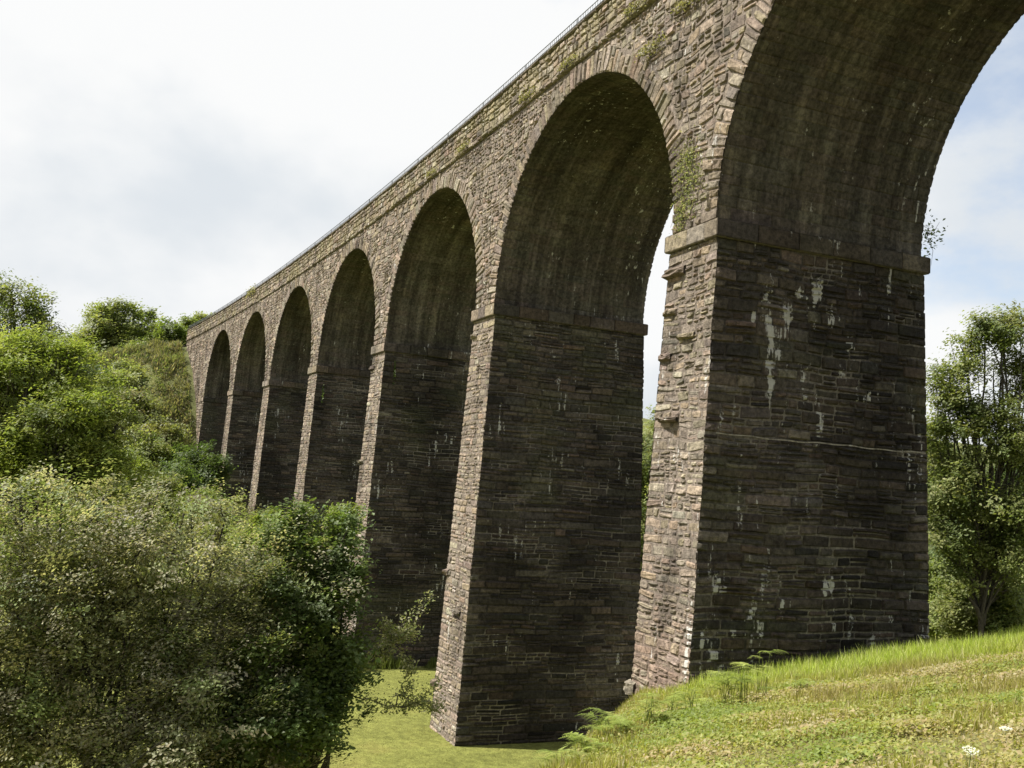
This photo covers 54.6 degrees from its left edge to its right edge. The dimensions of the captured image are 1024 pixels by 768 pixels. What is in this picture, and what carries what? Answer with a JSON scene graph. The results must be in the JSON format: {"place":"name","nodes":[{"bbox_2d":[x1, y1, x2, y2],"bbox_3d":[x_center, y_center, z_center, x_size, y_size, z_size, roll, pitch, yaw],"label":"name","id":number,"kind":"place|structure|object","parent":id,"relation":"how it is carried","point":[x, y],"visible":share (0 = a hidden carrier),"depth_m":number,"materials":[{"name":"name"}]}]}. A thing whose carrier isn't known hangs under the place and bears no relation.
{"place":"outdoors","nodes":[
{"label":"outdoors","id":0,"kind":"place"},
{"bbox_2d":[0,332,1023,767],"bbox_3d":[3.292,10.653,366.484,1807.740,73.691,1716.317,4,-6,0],"label":"ground","id":1,"kind":"structure","parent":0,"point":[396,728],"depth_m":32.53,"materials":[{"name":"green plant"}]},
{"bbox_2d":[0,267,81,587],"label":"sycamore tree","id":2,"kind":"object","parent":1,"relation":"on","point":[34,312],"visible":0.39,"depth_m":66.10,"materials":[{"name":"green plant"}]},
{"bbox_2d":[0,318,172,647],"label":"ash tree","id":3,"kind":"object","parent":1,"relation":"on","point":[65,398],"visible":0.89,"depth_m":43.27,"materials":[{"name":"green plant"}]},
{"bbox_2d":[72,356,113,418],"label":"hill shrub","id":4,"kind":"object","parent":1,"relation":"on","point":[84,369],"visible":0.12,"depth_m":91.45,"materials":[{"name":"green plant"}]},
{"bbox_2d":[50,485,147,569],"bbox_3d":[-20.473,8.700,49.070,4.700,8.005,5.336,8,-7,-34],"label":"bank bush","id":5,"kind":"object","parent":1,"relation":"on","point":[76,524],"visible":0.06,"depth_m":48.81,"materials":[{"name":"green plant"}]},
{"bbox_2d":[64,295,164,351],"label":"hilltop oak","id":6,"kind":"object","parent":1,"relation":"on","point":[113,325],"visible":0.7,"depth_m":112.91,"materials":[{"name":"green plant"}]},
{"bbox_2d":[93,368,145,448],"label":"bank bush","id":7,"kind":"object","parent":1,"relation":"on","point":[132,380],"visible":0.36,"depth_m":87.08,"materials":[{"name":"green plant"}]},
{"bbox_2d":[106,354,156,421],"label":"bank bush","id":8,"kind":"object","parent":1,"relation":"on","point":[126,365],"visible":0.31,"depth_m":94.39,"materials":[{"name":"green plant"}]},
{"bbox_2d":[116,336,153,349],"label":"hill shrub","id":9,"kind":"object","parent":1,"relation":"on","point":[129,345],"visible":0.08,"depth_m":109.81,"materials":[{"name":"green plant"}]},
{"bbox_2d":[109,389,163,541],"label":"bank bush","id":10,"kind":"object","parent":1,"relation":"on","point":[143,402],"visible":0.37,"depth_m":82.72,"materials":[{"name":"green plant"}]},
{"bbox_2d":[100,449,172,600],"bbox_3d":[-23.996,8.832,61.144,4.681,9.863,5.170,9,-7,-41],"label":"bank bush","id":11,"kind":"object","parent":1,"relation":"on","point":[138,460],"visible":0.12,"depth_m":60.93,"materials":[{"name":"green plant"}]},
{"bbox_2d":[114,425,178,564],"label":"bank bush","id":12,"kind":"object","parent":1,"relation":"on","point":[156,448],"visible":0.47,"depth_m":74.91,"materials":[{"name":"green plant"}]},
{"bbox_2d":[132,328,165,341],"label":"hill shrub","id":13,"kind":"object","parent":1,"relation":"on","point":[149,335],"visible":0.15,"depth_m":111.89,"materials":[{"name":"green plant"}]},
{"bbox_2d":[111,460,188,615],"bbox_3d":[-20.935,8.959,56.898,4.632,9.105,5.320,9,-7,-40],"label":"bank bush","id":14,"kind":"object","parent":1,"relation":"on","point":[175,487],"visible":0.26,"depth_m":57.20,"materials":[{"name":"green plant"}]},
{"bbox_2d":[127,409,188,566],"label":"bank bush","id":15,"kind":"object","parent":1,"relation":"on","point":[172,431],"visible":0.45,"depth_m":78.87,"materials":[{"name":"green plant"}]},
{"bbox_2d":[152,316,188,346],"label":"hill shrub","id":16,"kind":"object","parent":1,"relation":"on","point":[179,332],"visible":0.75,"depth_m":110.10,"materials":[{"name":"green plant"}]},
{"bbox_2d":[159,423,191,558],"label":"bank bush","id":17,"kind":"object","parent":1,"relation":"on","point":[181,440],"visible":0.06,"depth_m":83.02,"materials":[{"name":"green plant"}]},
{"bbox_2d":[157,441,196,567],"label":"bank bush","id":18,"kind":"object","parent":1,"relation":"on","point":[179,448],"visible":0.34,"depth_m":76.09,"materials":[{"name":"green plant"}]},
{"bbox_2d":[148,455,207,597],"bbox_3d":[-22.536,9.445,64.807,4.579,9.632,5.566,7,-7,-29],"label":"bank bush","id":19,"kind":"object","parent":1,"relation":"on","point":[185,469],"visible":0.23,"depth_m":64.82,"materials":[{"name":"green plant"}]},
{"bbox_2d":[175,313,200,330],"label":"hill shrub","id":20,"kind":"object","parent":1,"relation":"on","point":[188,321],"visible":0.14,"depth_m":113.45,"materials":[{"name":"green plant"}]},
{"bbox_2d":[0,455,380,767],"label":"hawthorn bush","id":21,"kind":"object","parent":1,"relation":"on","point":[23,743],"visible":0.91,"depth_m":17.38,"materials":[{"name":"green plant"}]},
{"bbox_2d":[153,483,230,611],"bbox_3d":[-18.416,9.604,56.979,4.614,8.155,4.749,9,-7,-40],"label":"bank bush","id":22,"kind":"object","parent":1,"relation":"on","point":[212,492],"visible":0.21,"depth_m":56.92,"materials":[{"name":"green plant"}]},
{"bbox_2d":[161,439,238,591],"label":"bank bush","id":23,"kind":"object","parent":1,"relation":"on","point":[203,463],"visible":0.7,"depth_m":68.78,"materials":[{"name":"green plant"}]},
{"bbox_2d":[192,311,211,320],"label":"hill shrub","id":24,"kind":"object","parent":1,"relation":"on","point":[201,316],"visible":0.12,"depth_m":116.30,"materials":[{"name":"green plant"}]},
{"bbox_2d":[173,494,250,635],"bbox_3d":[-14.545,9.201,48.779,4.924,7.743,4.016,4,-6,0],"label":"bank bush","id":25,"kind":"object","parent":1,"relation":"on","point":[217,534],"visible":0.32,"depth_m":48.72,"materials":[{"name":"green plant"}]},
{"bbox_2d":[223,504,281,659],"bbox_3d":[-11.708,9.139,45.059,3.100,7.458,3.417,7,-7,-30],"label":"bank bush","id":26,"kind":"object","parent":1,"relation":"on","point":[244,543],"visible":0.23,"depth_m":44.92,"materials":[{"name":"green plant"}]},
{"bbox_2d":[247,497,365,665],"bbox_3d":[-4.843,6.736,22.018,2.668,8.526,1.565,5,-6,-9],"label":"young shrub","id":27,"kind":"object","parent":1,"relation":"on","point":[258,517],"visible":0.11,"depth_m":22.26,"materials":[{"name":"green plant"}]},
{"bbox_2d":[189,492,448,767],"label":"broadleaf shrub","id":28,"kind":"object","parent":1,"relation":"on","point":[329,696],"visible":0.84,"depth_m":18.90,"materials":[{"name":"green plant"}]},
{"bbox_2d":[525,746,592,765],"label":"fern","id":29,"kind":"object","parent":1,"relation":"on","point":[555,753],"visible":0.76,"depth_m":11.77,"materials":[{"name":"green plant"}]},
{"bbox_2d":[559,731,615,757],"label":"fern","id":30,"kind":"object","parent":1,"relation":"on","point":[582,741],"visible":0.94,"depth_m":12.80,"materials":[{"name":"green plant"}]},
{"bbox_2d":[576,707,628,736],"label":"fern","id":31,"kind":"object","parent":1,"relation":"on","point":[605,722],"visible":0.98,"depth_m":13.85,"materials":[{"name":"green plant"}]},
{"bbox_2d":[186,0,1023,745],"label":"viaduct","id":32,"kind":"object","parent":1,"relation":"on","point":[480,454],"visible":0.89,"depth_m":32.86,"materials":[{"name":"stone"}]},
{"bbox_2d":[246,283,255,297],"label":"wall tuft","id":33,"kind":"object","parent":32,"relation":"attached to","point":[250,291],"visible":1,"depth_m":80.36,"materials":[{"name":"green plant"}]},
{"bbox_2d":[423,164,436,178],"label":"wall tuft","id":34,"kind":"object","parent":32,"relation":"attached to","point":[429,173],"visible":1,"depth_m":42.83,"materials":[{"name":"green plant"}]},
{"bbox_2d":[455,137,470,155],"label":"wall tuft","id":35,"kind":"object","parent":32,"relation":"attached to","point":[462,147],"visible":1,"depth_m":39.28,"materials":[{"name":"green plant"}]},
{"bbox_2d":[515,80,538,105],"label":"wall tuft","id":36,"kind":"object","parent":32,"relation":"attached to","point":[528,94],"visible":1,"depth_m":33.65,"materials":[{"name":"green plant"}]},
{"bbox_2d":[556,51,583,70],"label":"wall tuft","id":37,"kind":"object","parent":32,"relation":"attached to","point":[569,59],"visible":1,"depth_m":30.66,"materials":[{"name":"green plant"}]},
{"bbox_2d":[618,0,645,20],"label":"wall tuft","id":38,"kind":"object","parent":32,"relation":"attached to","point":[629,11],"visible":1,"depth_m":27.01,"materials":[{"name":"green plant"}]},
{"bbox_2d":[633,29,672,62],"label":"wall tuft","id":39,"kind":"object","parent":32,"relation":"attached to","point":[658,42],"visible":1,"depth_m":25.73,"materials":[{"name":"green plant"}]},
{"bbox_2d":[670,0,699,13],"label":"wall tuft","id":40,"kind":"object","parent":32,"relation":"attached to","point":[680,7],"visible":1,"depth_m":24.46,"materials":[{"name":"green plant"}]},
{"bbox_2d":[668,125,709,236],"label":"ivy","id":41,"kind":"object","parent":32,"relation":"attached to","point":[679,209],"visible":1,"depth_m":23.64,"materials":[{"name":"green plant"}]},
{"bbox_2d":[923,209,947,262],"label":"plant","id":42,"kind":"object","parent":32,"relation":"attached to","point":[929,233],"visible":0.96,"depth_m":24.74,"materials":[{"name":"green plant"}]},
{"bbox_2d":[593,717,645,733],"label":"fern","id":43,"kind":"object","parent":1,"relation":"on","point":[625,725],"visible":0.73,"depth_m":14.40,"materials":[{"name":"green plant"}]},
{"bbox_2d":[623,692,671,724],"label":"fern","id":44,"kind":"object","parent":1,"relation":"on","point":[650,705],"visible":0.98,"depth_m":14.98,"materials":[{"name":"green plant"}]},
{"bbox_2d":[640,403,655,565],"bbox_3d":[8.389,8.383,60.989,11.167,14.968,9.081,4,-6,0],"label":"woodland tree","id":45,"kind":"object","parent":1,"relation":"on","point":[646,448],"visible":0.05,"depth_m":60.84,"materials":[{"name":"green plant"}]},
{"bbox_2d":[656,691,690,710],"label":"fern","id":46,"kind":"object","parent":1,"relation":"on","point":[672,705],"visible":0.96,"depth_m":15.92,"materials":[{"name":"green plant"}]},
{"bbox_2d":[665,687,715,716],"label":"fern","id":47,"kind":"object","parent":1,"relation":"on","point":[689,697],"visible":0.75,"depth_m":16.39,"materials":[{"name":"green plant"}]},
{"bbox_2d":[696,670,760,705],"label":"fern","id":48,"kind":"object","parent":1,"relation":"on","point":[724,682],"visible":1,"depth_m":16.78,"materials":[{"name":"green plant"}]},
{"bbox_2d":[719,662,778,704],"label":"fern","id":49,"kind":"object","parent":1,"relation":"on","point":[742,677],"visible":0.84,"depth_m":16.89,"materials":[{"name":"green plant"}]},
{"bbox_2d":[739,649,788,701],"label":"fern","id":50,"kind":"object","parent":1,"relation":"on","point":[757,677],"visible":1,"depth_m":16.99,"materials":[{"name":"green plant"}]},
{"bbox_2d":[536,624,1023,767],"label":"grass","id":51,"kind":"structure","parent":1,"relation":"on","point":[895,659],"depth_m":15.10,"materials":[{"name":"green plant"}]},
{"bbox_2d":[550,650,1023,767],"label":"ground cover","id":52,"kind":"object","parent":1,"relation":"on","point":[718,720],"visible":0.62,"depth_m":11.74,"materials":[{"name":"green plant"}]},
{"bbox_2d":[783,673,815,691],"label":"fern","id":53,"kind":"object","parent":1,"relation":"on","point":[800,683],"visible":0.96,"depth_m":17.42,"materials":[{"name":"green plant"}]},
{"bbox_2d":[928,580,978,640],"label":"woodland bush","id":54,"kind":"object","parent":1,"relation":"on","point":[949,611],"visible":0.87,"depth_m":44.16,"materials":[{"name":"green plant"}]},
{"bbox_2d":[928,554,989,643],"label":"woodland bush","id":55,"kind":"object","parent":1,"relation":"on","point":[931,587],"visible":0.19,"depth_m":50.66,"materials":[{"name":"green plant"}]},
{"bbox_2d":[928,520,999,572],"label":"woodland bush","id":56,"kind":"object","parent":1,"relation":"on","point":[930,552],"visible":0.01,"depth_m":57.15,"materials":[{"name":"green plant"}]},
{"bbox_2d":[926,414,1008,560],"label":"woodland tree","id":57,"kind":"object","parent":1,"relation":"on","point":[929,482],"visible":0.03,"depth_m":69.13,"materials":[{"name":"green plant"}]},
{"bbox_2d":[962,746,979,766],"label":"white flower","id":58,"kind":"object","parent":1,"relation":"on","point":[970,752],"visible":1,"depth_m":8.04,"materials":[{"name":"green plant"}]},
{"bbox_2d":[925,300,1023,636],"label":"slender ash","id":59,"kind":"object","parent":1,"relation":"on","point":[1001,513],"visible":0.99,"depth_m":43.40,"materials":[{"name":"green plant"}]},
{"bbox_2d":[931,459,1023,531],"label":"woodland tree","id":60,"kind":"object","parent":1,"relation":"on","point":[1002,477],"visible":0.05,"depth_m":65.81,"materials":[{"name":"green plant"}]},
{"bbox_2d":[967,610,994,639],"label":"woodland bush","id":61,"kind":"object","parent":1,"relation":"on","point":[985,630],"visible":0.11,"depth_m":44.05,"materials":[{"name":"green plant"}]},
{"bbox_2d":[965,553,1023,593],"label":"woodland bush","id":62,"kind":"object","parent":1,"relation":"on","point":[1018,562],"visible":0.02,"depth_m":52.45,"materials":[{"name":"green plant"}]},
{"bbox_2d":[972,584,1023,637],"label":"woodland bush","id":63,"kind":"object","parent":1,"relation":"on","point":[1005,620],"visible":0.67,"depth_m":43.42,"materials":[{"name":"green plant"}]},
{"bbox_2d":[999,726,1012,739],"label":"white flower","id":64,"kind":"object","parent":1,"relation":"on","point":[1003,727],"visible":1,"depth_m":9.53,"materials":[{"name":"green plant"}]},
{"bbox_2d":[0,0,1023,444],"label":"sky","id":65,"kind":"structure","parent":0,"point":[172,155],"materials":[{"name":"white"}]}
]}

